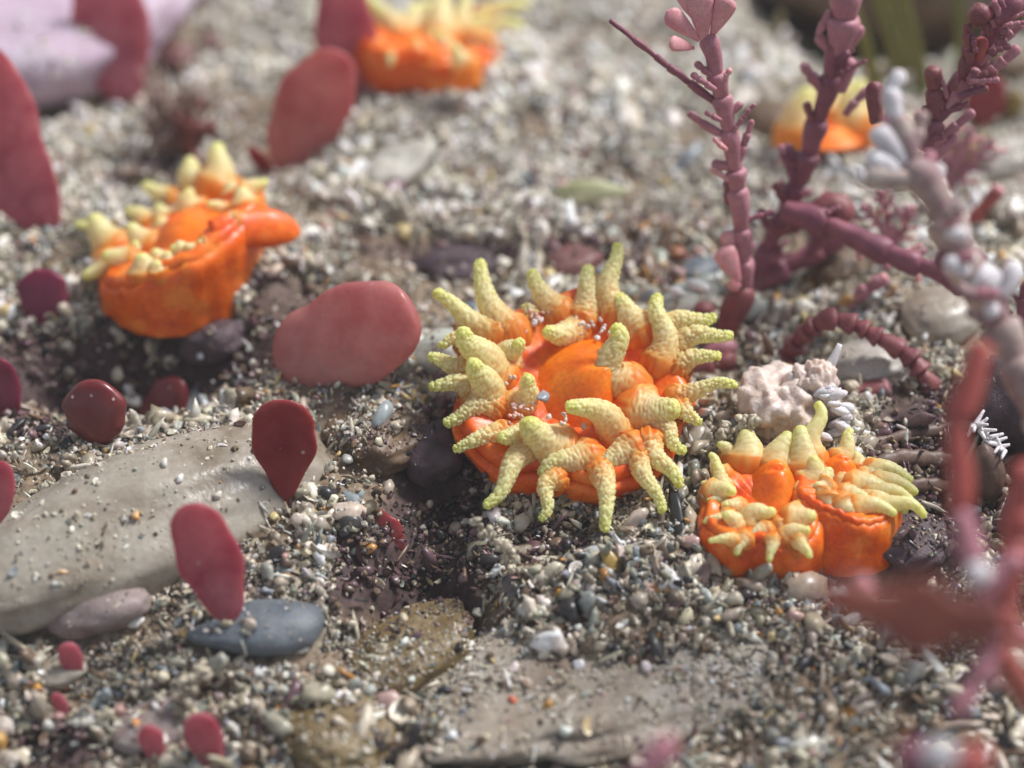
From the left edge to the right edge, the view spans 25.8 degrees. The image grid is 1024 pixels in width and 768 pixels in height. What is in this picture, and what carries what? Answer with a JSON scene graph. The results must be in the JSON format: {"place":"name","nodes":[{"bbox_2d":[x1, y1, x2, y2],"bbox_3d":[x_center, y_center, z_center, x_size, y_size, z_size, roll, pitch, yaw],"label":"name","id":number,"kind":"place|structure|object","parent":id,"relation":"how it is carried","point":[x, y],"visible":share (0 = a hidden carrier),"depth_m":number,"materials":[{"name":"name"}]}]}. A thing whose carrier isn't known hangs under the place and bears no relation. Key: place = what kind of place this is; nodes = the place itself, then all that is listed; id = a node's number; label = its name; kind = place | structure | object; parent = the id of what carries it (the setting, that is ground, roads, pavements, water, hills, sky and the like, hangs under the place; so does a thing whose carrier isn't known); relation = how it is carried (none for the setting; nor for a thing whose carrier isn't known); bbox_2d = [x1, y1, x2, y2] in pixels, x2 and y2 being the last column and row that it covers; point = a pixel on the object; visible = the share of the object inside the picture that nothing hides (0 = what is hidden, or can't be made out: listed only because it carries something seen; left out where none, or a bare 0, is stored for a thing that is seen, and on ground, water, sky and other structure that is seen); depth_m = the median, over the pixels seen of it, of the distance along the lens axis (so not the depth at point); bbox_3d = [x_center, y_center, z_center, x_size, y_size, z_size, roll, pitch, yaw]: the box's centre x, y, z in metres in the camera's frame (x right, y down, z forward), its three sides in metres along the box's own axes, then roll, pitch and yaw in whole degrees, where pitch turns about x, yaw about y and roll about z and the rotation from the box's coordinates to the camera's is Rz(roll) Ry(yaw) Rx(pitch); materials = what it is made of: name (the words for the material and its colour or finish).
{"place":"outdoors","nodes":[
{"label":"outdoors","id":0,"kind":"place"},
{"bbox_2d":[0,0,1023,767],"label":"seabed","id":1,"kind":"structure","parent":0,"point":[800,28],"depth_m":68.44,"materials":[{"name":"sand"}]},
{"bbox_2d":[0,461,14,521],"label":"red seaweed","id":2,"kind":"object","parent":1,"relation":"on","point":[7,485],"visible":1,"depth_m":63.91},
{"bbox_2d":[0,358,20,416],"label":"red seaweed","id":3,"kind":"object","parent":1,"relation":"on","point":[10,391],"visible":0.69,"depth_m":69.37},
{"bbox_2d":[11,745,31,764],"bbox_3d":[-13.512,10.282,61.592,0.698,0.430,0.554,11,39,14],"label":"shell fragment","id":4,"kind":"object","parent":1,"relation":"on","point":[24,753],"visible":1,"depth_m":61.51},
{"bbox_2d":[0,50,60,230],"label":"red seaweed","id":5,"kind":"object","parent":1,"relation":"on","point":[30,198],"visible":0.88,"depth_m":75.47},
{"bbox_2d":[16,268,68,324],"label":"red seaweed","id":6,"kind":"object","parent":1,"relation":"on","point":[41,292],"visible":1,"depth_m":72.67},
{"bbox_2d":[51,692,68,716],"bbox_3d":[-12.445,8.918,61.922,0.525,0.964,0.262,12,39,14],"label":"red seaweed","id":7,"kind":"object","parent":1,"relation":"on","point":[60,702],"visible":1,"depth_m":61.80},
{"bbox_2d":[40,654,88,689],"bbox_3d":[-12.634,8.017,62.755,1.545,0.650,1.187,-14,40,-17],"label":"stone","id":8,"kind":"object","parent":1,"relation":"on","point":[57,679],"visible":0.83,"depth_m":62.34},
{"bbox_2d":[58,642,82,681],"bbox_3d":[-12.264,7.751,62.410,0.670,1.353,0.428,15,40,18],"label":"red seaweed","id":9,"kind":"object","parent":1,"relation":"on","point":[70,656],"visible":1,"depth_m":62.19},
{"bbox_2d":[64,93,101,110],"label":"stone","id":10,"kind":"object","parent":1,"relation":"on","point":[92,100],"visible":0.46,"depth_m":82.89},
{"bbox_2d":[62,379,126,444],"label":"red seaweed","id":11,"kind":"object","parent":1,"relation":"on","point":[94,410],"visible":1,"depth_m":67.06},
{"bbox_2d":[0,0,197,109],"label":"rock","id":12,"kind":"object","parent":1,"relation":"on","point":[77,80],"visible":0.66,"depth_m":81.83,"materials":[{"name":"stone"}]},
{"bbox_2d":[47,588,150,639],"bbox_3d":[-11.743,6.308,63.502,2.996,1.399,2.090,0,38,0],"label":"stone","id":13,"kind":"object","parent":1,"relation":"on","point":[84,620],"visible":0.71,"depth_m":62.74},
{"bbox_2d":[128,616,146,627],"bbox_3d":[-10.646,6.714,63.330,0.606,0.260,0.305,0,38,0],"label":"shell fragment","id":14,"kind":"object","parent":13,"relation":"on","point":[137,623],"visible":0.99,"depth_m":63.27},
{"bbox_2d":[71,0,150,105],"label":"red seaweed","id":15,"kind":"object","parent":1,"relation":"on","point":[122,28],"visible":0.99,"depth_m":82.11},
{"bbox_2d":[123,394,141,406],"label":"shell fragment","id":16,"kind":"object","parent":1,"relation":"on","point":[135,402],"visible":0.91,"depth_m":72.23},
{"bbox_2d":[122,383,134,395],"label":"shell fragment","id":17,"kind":"object","parent":16,"relation":"on","point":[127,388],"visible":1,"depth_m":72.22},
{"bbox_2d":[137,724,165,763],"bbox_3d":[-9.758,9.893,60.949,0.721,1.566,0.480,15,40,18],"label":"red seaweed","id":18,"kind":"object","parent":1,"relation":"on","point":[150,737],"visible":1,"depth_m":60.69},
{"bbox_2d":[113,696,199,755],"bbox_3d":[-9.893,9.486,61.858,2.488,1.002,1.982,0,38,0],"label":"stone","id":19,"kind":"object","parent":1,"relation":"on","point":[163,721],"visible":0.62,"depth_m":61.40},
{"bbox_2d":[138,376,188,415],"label":"red seaweed","id":20,"kind":"object","parent":1,"relation":"on","point":[170,392],"visible":0.52,"depth_m":71.87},
{"bbox_2d":[0,423,328,634],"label":"stone","id":21,"kind":"object","parent":1,"relation":"on","point":[148,568],"visible":0.66,"depth_m":63.75,"materials":[{"name":"stone"}]},
{"bbox_2d":[251,399,316,505],"bbox_3d":[-6.594,1.977,64.922,1.912,3.313,1.031,0,38,0],"label":"red seaweed","id":22,"kind":"object","parent":21,"relation":"on","point":[283,443],"visible":1,"depth_m":64.72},
{"bbox_2d":[157,41,194,73],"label":"stone","id":23,"kind":"object","parent":1,"relation":"on","point":[173,60],"visible":0.89,"depth_m":85.06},
{"bbox_2d":[138,61,226,166],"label":"red tuft","id":24,"kind":"object","parent":1,"relation":"on","point":[174,127],"visible":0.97,"depth_m":79.27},
{"bbox_2d":[74,142,300,337],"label":"cup coral","id":25,"kind":"object","parent":1,"relation":"on","point":[185,267],"visible":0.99,"depth_m":71.76},
{"bbox_2d":[170,658,212,717],"bbox_3d":[-8.783,8.398,61.353,1.213,1.582,1.022,0,38,0],"label":"fragment","id":26,"kind":"object","parent":1,"relation":"on","point":[186,682],"visible":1,"depth_m":61.23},
{"bbox_2d":[183,712,223,766],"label":"red seaweed","id":27,"kind":"object","parent":1,"relation":"on","point":[203,734],"visible":0.98,"depth_m":60.35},
{"bbox_2d":[200,33,220,53],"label":"stone","id":28,"kind":"object","parent":1,"relation":"on","point":[208,40],"visible":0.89,"depth_m":86.10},
{"bbox_2d":[174,317,246,364],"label":"crust lump","id":29,"kind":"object","parent":1,"relation":"on","point":[193,346],"visible":0.8,"depth_m":71.74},
{"bbox_2d":[186,599,323,656],"bbox_3d":[-7.215,6.871,62.983,3.819,1.156,2.006,0,38,0],"label":"pebble","id":30,"kind":"object","parent":1,"relation":"on","point":[280,627],"visible":0.94,"depth_m":62.44,"materials":[{"name":"stone"}]},
{"bbox_2d":[170,503,244,621],"bbox_3d":[-8.360,4.939,61.904,2.026,3.723,0.985,16,41,19],"label":"red seaweed","id":31,"kind":"object","parent":30,"relation":"attached to","point":[209,557],"visible":1,"depth_m":61.79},
{"bbox_2d":[247,145,273,174],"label":"red seaweed","id":32,"kind":"object","parent":1,"relation":"on","point":[261,161],"visible":0.78,"depth_m":79.22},
{"bbox_2d":[253,664,268,678],"bbox_3d":[-6.961,8.014,62.413,0.463,0.333,0.426,0,38,0],"label":"sand grain","id":33,"kind":"object","parent":1,"relation":"on","point":[258,670],"visible":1,"depth_m":62.27},
{"bbox_2d":[267,48,355,170],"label":"red seaweed","id":34,"kind":"object","parent":1,"relation":"on","point":[313,103],"visible":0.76,"depth_m":78.26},
{"bbox_2d":[280,689,395,767],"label":"stone","id":35,"kind":"object","parent":1,"relation":"on","point":[375,756],"visible":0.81,"depth_m":60.93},
{"bbox_2d":[314,0,377,97],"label":"red seaweed","id":36,"kind":"object","parent":1,"relation":"on","point":[346,26],"visible":0.47,"depth_m":81.57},
{"bbox_2d":[273,281,421,386],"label":"red seaweed","id":37,"kind":"object","parent":1,"relation":"on","point":[357,334],"visible":0.99,"depth_m":68.49,"materials":[{"name":"plant"}]},
{"bbox_2d":[322,396,427,476],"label":"stone","id":38,"kind":"object","parent":1,"relation":"on","point":[392,462],"visible":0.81,"depth_m":67.19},
{"bbox_2d":[371,509,404,550],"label":"red seaweed","id":39,"kind":"object","parent":1,"relation":"on","point":[396,526],"visible":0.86,"depth_m":66.07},
{"bbox_2d":[365,136,440,186],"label":"stone","id":40,"kind":"object","parent":1,"relation":"on","point":[411,160],"visible":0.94,"depth_m":77.61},
{"bbox_2d":[349,599,475,695],"bbox_3d":[-2.894,7.640,64.107,4.149,1.538,2.769,-25,44,-28],"label":"stone","id":41,"kind":"object","parent":1,"relation":"on","point":[421,680],"visible":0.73,"depth_m":63.43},
{"bbox_2d":[413,328,456,376],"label":"stone","id":42,"kind":"object","parent":1,"relation":"on","point":[424,348],"visible":0.48,"depth_m":69.72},
{"bbox_2d":[406,419,463,487],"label":"stone","id":43,"kind":"object","parent":1,"relation":"on","point":[442,464],"visible":0.79,"depth_m":67.18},
{"bbox_2d":[356,0,529,97],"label":"cup coral","id":44,"kind":"object","parent":1,"relation":"on","point":[427,46],"visible":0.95,"depth_m":81.86},
{"bbox_2d":[405,242,495,283],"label":"crust lump","id":45,"kind":"object","parent":1,"relation":"on","point":[429,264],"visible":0.85,"depth_m":74.75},
{"bbox_2d":[469,517,519,587],"bbox_3d":[-0.365,4.757,64.333,1.516,2.280,0.934,24,44,28],"label":"fragment","id":46,"kind":"object","parent":1,"relation":"on","point":[502,544],"visible":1,"depth_m":64.17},
{"bbox_2d":[545,243,602,276],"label":"pebble","id":47,"kind":"object","parent":1,"relation":"on","point":[561,256],"visible":0.72,"depth_m":73.95,"materials":[{"name":"pink stone"}]},
{"bbox_2d":[427,242,737,532],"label":"cup coral","id":48,"kind":"object","parent":1,"relation":"on","point":[628,392],"visible":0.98,"depth_m":66.95},
{"bbox_2d":[536,390,549,402],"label":"stone chip","id":49,"kind":"object","parent":48,"relation":"on","point":[543,396],"visible":1,"depth_m":66.77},
{"bbox_2d":[504,309,609,429],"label":"grit","id":50,"kind":"object","parent":48,"relation":"on","point":[539,319],"visible":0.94,"depth_m":67.27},
{"bbox_2d":[549,180,626,202],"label":"stone","id":51,"kind":"object","parent":1,"relation":"on","point":[579,191],"visible":0.85,"depth_m":76.03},
{"bbox_2d":[416,625,776,766],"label":"stone","id":52,"kind":"object","parent":1,"relation":"on","point":[540,674],"visible":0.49,"depth_m":61.60,"materials":[{"name":"stone"}]},
{"bbox_2d":[437,686,450,694],"bbox_3d":[-1.888,8.524,62.353,0.419,0.268,0.282,0,38,0],"label":"sand grain","id":53,"kind":"object","parent":52,"relation":"on","point":[444,690],"visible":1,"depth_m":62.26},
{"bbox_2d":[573,659,584,669],"bbox_3d":[1.867,7.815,62.614,0.330,0.270,0.374,0,38,0],"label":"sand grain","id":54,"kind":"object","parent":52,"relation":"on","point":[578,664],"visible":1,"depth_m":62.52},
{"bbox_2d":[641,660,651,672],"bbox_3d":[3.704,7.879,62.337,0.271,0.356,0.361,-25,44,-28],"label":"sand grain","id":55,"kind":"object","parent":52,"relation":"on","point":[646,666],"visible":1,"depth_m":62.22},
{"bbox_2d":[600,550,620,571],"bbox_3d":[2.807,5.210,64.167,0.841,0.797,0.522,30,47,33],"label":"shell fragment","id":56,"kind":"object","parent":1,"relation":"on","point":[611,560],"visible":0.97,"depth_m":64.02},
{"bbox_2d":[634,734,678,767],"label":"coralline seaweed","id":57,"kind":"object","parent":1,"relation":"on","point":[661,751],"visible":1,"depth_m":48.75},
{"bbox_2d":[666,246,687,261],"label":"pebble","id":58,"kind":"object","parent":1,"relation":"on","point":[685,256],"visible":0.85,"depth_m":74.95,"materials":[{"name":"red stone"}]},
{"bbox_2d":[669,245,684,258],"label":"sand grain","id":59,"kind":"object","parent":58,"relation":"on","point":[677,252],"visible":1,"depth_m":74.56},
{"bbox_2d":[609,0,773,339],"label":"coralline seaweed","id":60,"kind":"object","parent":1,"relation":"on","point":[734,260],"visible":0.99,"depth_m":68.41,"materials":[{"name":"plant"}]},
{"bbox_2d":[663,277,719,311],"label":"stone","id":61,"kind":"object","parent":1,"relation":"on","point":[688,301],"visible":0.48,"depth_m":72.33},
{"bbox_2d":[669,286,684,296],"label":"shell fragment","id":62,"kind":"object","parent":61,"relation":"on","point":[676,290],"visible":1,"depth_m":72.17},
{"bbox_2d":[685,278,712,292],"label":"shell fragment","id":63,"kind":"object","parent":61,"relation":"on","point":[697,285],"visible":1,"depth_m":72.30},
{"bbox_2d":[682,253,720,278],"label":"pebble","id":64,"kind":"object","parent":1,"relation":"on","point":[708,265],"visible":0.68,"depth_m":74.03,"materials":[{"name":"stone"}]},
{"bbox_2d":[693,301,714,313],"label":"coralline seaweed","id":65,"kind":"object","parent":1,"relation":"on","point":[703,307],"visible":0.49,"depth_m":72.03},
{"bbox_2d":[693,352,735,373],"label":"coralline seaweed","id":66,"kind":"object","parent":1,"relation":"on","point":[727,362],"visible":0.59,"depth_m":70.55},
{"bbox_2d":[703,340,736,353],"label":"coralline seaweed","id":67,"kind":"object","parent":1,"relation":"on","point":[728,346],"visible":0.52,"depth_m":70.99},
{"bbox_2d":[700,413,761,459],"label":"fragment","id":68,"kind":"object","parent":1,"relation":"on","point":[725,432],"visible":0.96,"depth_m":66.98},
{"bbox_2d":[743,294,768,324],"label":"stone","id":69,"kind":"object","parent":1,"relation":"on","point":[758,308],"visible":0.45,"depth_m":72.49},
{"bbox_2d":[739,97,787,138],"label":"stone","id":70,"kind":"object","parent":1,"relation":"on","point":[763,126],"visible":0.51,"depth_m":81.12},
{"bbox_2d":[697,401,833,578],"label":"cup coral","id":71,"kind":"object","parent":1,"relation":"on","point":[752,515],"visible":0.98,"depth_m":65.01},
{"bbox_2d":[767,631,776,642],"bbox_3d":[7.378,7.140,63.282,0.353,0.332,0.413,0,38,0],"label":"sand grain","id":72,"kind":"object","parent":1,"relation":"on","point":[771,636],"visible":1,"depth_m":63.15},
{"bbox_2d":[736,343,854,441],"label":"sponge","id":73,"kind":"object","parent":1,"relation":"on","point":[779,397],"visible":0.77,"depth_m":67.24},
{"bbox_2d":[751,0,866,279],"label":"coralline seaweed","id":74,"kind":"object","parent":1,"relation":"on","point":[840,21],"visible":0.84,"depth_m":71.09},
{"bbox_2d":[804,222,857,257],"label":"coralline seaweed","id":75,"kind":"object","parent":74,"relation":"attached to","point":[816,244],"visible":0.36,"depth_m":73.07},
{"bbox_2d":[865,0,1023,161],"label":"coralline seaweed","id":76,"kind":"object","parent":74,"relation":"attached to","point":[994,20],"visible":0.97,"depth_m":67.81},
{"bbox_2d":[772,79,882,157],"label":"cup coral","id":77,"kind":"object","parent":1,"relation":"on","point":[850,132],"visible":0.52,"depth_m":79.39},
{"bbox_2d":[806,249,860,288],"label":"stone","id":78,"kind":"object","parent":1,"relation":"on","point":[823,273],"visible":0.74,"depth_m":73.77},
{"bbox_2d":[753,191,958,295],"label":"coralline seaweed","id":79,"kind":"object","parent":1,"relation":"on","point":[832,214],"visible":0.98,"depth_m":71.06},
{"bbox_2d":[776,307,940,395],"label":"coralline seaweed","id":80,"kind":"object","parent":1,"relation":"on","point":[828,319],"visible":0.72,"depth_m":69.24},
{"bbox_2d":[792,427,926,576],"bbox_3d":[9.969,3.440,65.840,4.046,2.559,3.902,0,38,0],"label":"cup coral","id":81,"kind":"object","parent":1,"relation":"on","point":[860,504],"visible":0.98,"depth_m":64.81},
{"bbox_2d":[841,377,892,397],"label":"coralline seaweed","id":82,"kind":"object","parent":1,"relation":"on","point":[877,385],"visible":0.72,"depth_m":69.25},
{"bbox_2d":[846,273,889,312],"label":"coralline seaweed","id":83,"kind":"object","parent":1,"relation":"on","point":[863,292],"visible":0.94,"depth_m":72.23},
{"bbox_2d":[828,337,908,382],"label":"stone","id":84,"kind":"object","parent":1,"relation":"on","point":[865,354],"visible":0.52,"depth_m":69.78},
{"bbox_2d":[857,10,881,83],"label":"grass blade","id":85,"kind":"object","parent":1,"relation":"on","point":[871,69],"depth_m":82.09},
{"bbox_2d":[853,189,918,245],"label":"coralline seaweed","id":86,"kind":"object","parent":1,"relation":"on","point":[895,234],"visible":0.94,"depth_m":73.22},
{"bbox_2d":[870,0,905,94],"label":"grass blade","id":87,"kind":"object","parent":1,"relation":"on","point":[888,36],"depth_m":82.58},
{"bbox_2d":[770,0,1023,51],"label":"rock","id":88,"kind":"object","parent":1,"relation":"on","point":[934,20],"visible":0.4,"depth_m":87.46,"materials":[{"name":"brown stone"}]},
{"bbox_2d":[883,0,912,71],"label":"grass blade","id":89,"kind":"object","parent":1,"relation":"on","point":[906,60],"depth_m":84.15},
{"bbox_2d":[876,448,945,467],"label":"brown strand","id":90,"kind":"object","parent":1,"relation":"on","point":[925,458],"visible":0.66,"depth_m":66.92},
{"bbox_2d":[897,0,927,96],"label":"grass blade","id":91,"kind":"object","parent":1,"relation":"on","point":[919,64],"depth_m":82.79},
{"bbox_2d":[855,420,976,447],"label":"brown strand","id":92,"kind":"object","parent":1,"relation":"on","point":[932,431],"visible":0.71,"depth_m":67.54},
{"bbox_2d":[810,576,1023,659],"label":"red seaweed","id":93,"kind":"object","parent":1,"relation":"on","point":[919,617],"visible":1,"depth_m":43.49,"materials":[{"name":"plant"}]},
{"bbox_2d":[883,509,952,573],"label":"crust lump","id":94,"kind":"object","parent":1,"relation":"on","point":[921,560],"visible":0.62,"depth_m":65.17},
{"bbox_2d":[912,477,945,493],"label":"brown strand","id":95,"kind":"object","parent":1,"relation":"on","point":[921,484],"visible":0.5,"depth_m":66.54},
{"bbox_2d":[853,340,1023,719],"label":"coralline seaweed","id":96,"kind":"object","parent":1,"relation":"on","point":[986,581],"visible":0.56,"depth_m":51.83,"materials":[{"name":"plant"}]},
{"bbox_2d":[854,69,1023,430],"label":"coralline seaweed","id":97,"kind":"object","parent":1,"relation":"on","point":[984,289],"visible":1,"depth_m":58.94,"materials":[{"name":"plant"}]},
{"bbox_2d":[899,285,981,344],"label":"stone","id":98,"kind":"object","parent":1,"relation":"on","point":[953,324],"visible":0.81,"depth_m":71.47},
{"bbox_2d":[894,737,991,767],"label":"coralline seaweed","id":99,"kind":"object","parent":1,"relation":"on","point":[938,752],"visible":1,"depth_m":47.28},
{"bbox_2d":[952,0,965,70],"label":"grass blade","id":100,"kind":"object","parent":1,"relation":"on","point":[958,13],"depth_m":83.42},
{"bbox_2d":[949,137,977,170],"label":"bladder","id":101,"kind":"object","parent":1,"relation":"on","point":[968,157],"visible":0.2,"depth_m":78.53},
{"bbox_2d":[936,121,1008,191],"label":"coralline seaweed","id":102,"kind":"object","parent":1,"relation":"on","point":[955,159],"visible":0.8,"depth_m":75.59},
{"bbox_2d":[965,76,1005,128],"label":"red seaweed","id":103,"kind":"object","parent":1,"relation":"on","point":[989,107],"visible":0.59,"depth_m":81.91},
{"bbox_2d":[968,184,1004,228],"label":"coralline seaweed","id":104,"kind":"object","parent":1,"relation":"on","point":[989,200],"visible":0.83,"depth_m":75.03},
{"bbox_2d":[971,443,1005,499],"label":"pebble","id":105,"kind":"object","parent":1,"relation":"on","point":[989,473],"visible":0.83,"depth_m":66.45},
{"bbox_2d":[967,409,1009,459],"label":"seaweed","id":106,"kind":"object","parent":105,"relation":"on","point":[979,425],"visible":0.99,"depth_m":66.55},
{"bbox_2d":[975,354,1023,451],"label":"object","id":107,"kind":"object","parent":1,"relation":"on","point":[1005,416],"visible":0.37,"depth_m":67.17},
{"bbox_2d":[976,135,1023,182],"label":"stone","id":108,"kind":"object","parent":1,"relation":"on","point":[1002,161],"visible":0.61,"depth_m":78.57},
{"bbox_2d":[979,179,1023,231],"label":"stone","id":109,"kind":"object","parent":1,"relation":"on","point":[1003,222],"visible":0.56,"depth_m":75.41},
{"bbox_2d":[995,492,1010,539],"bbox_3d":[14.198,4.299,61.405,0.783,6.698,5.671,25,44,28],"label":"coralline seaweed","id":110,"kind":"object","parent":1,"relation":"on","point":[1000,522],"visible":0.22,"depth_m":57.92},
{"bbox_2d":[983,44,1023,81],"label":"stone","id":111,"kind":"object","parent":1,"relation":"on","point":[1013,70],"visible":0.3,"depth_m":84.11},
{"bbox_2d":[995,460,1023,709],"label":"coralline seaweed","id":112,"kind":"object","parent":1,"relation":"on","point":[1009,670],"visible":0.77,"depth_m":51.82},
{"bbox_2d":[1002,90,1023,120],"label":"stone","id":113,"kind":"object","parent":1,"relation":"on","point":[1014,99],"visible":1,"depth_m":81.90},
{"bbox_2d":[1005,281,1023,328],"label":"coralline seaweed","id":114,"kind":"object","parent":1,"relation":"on","point":[1019,300],"visible":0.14,"depth_m":63.95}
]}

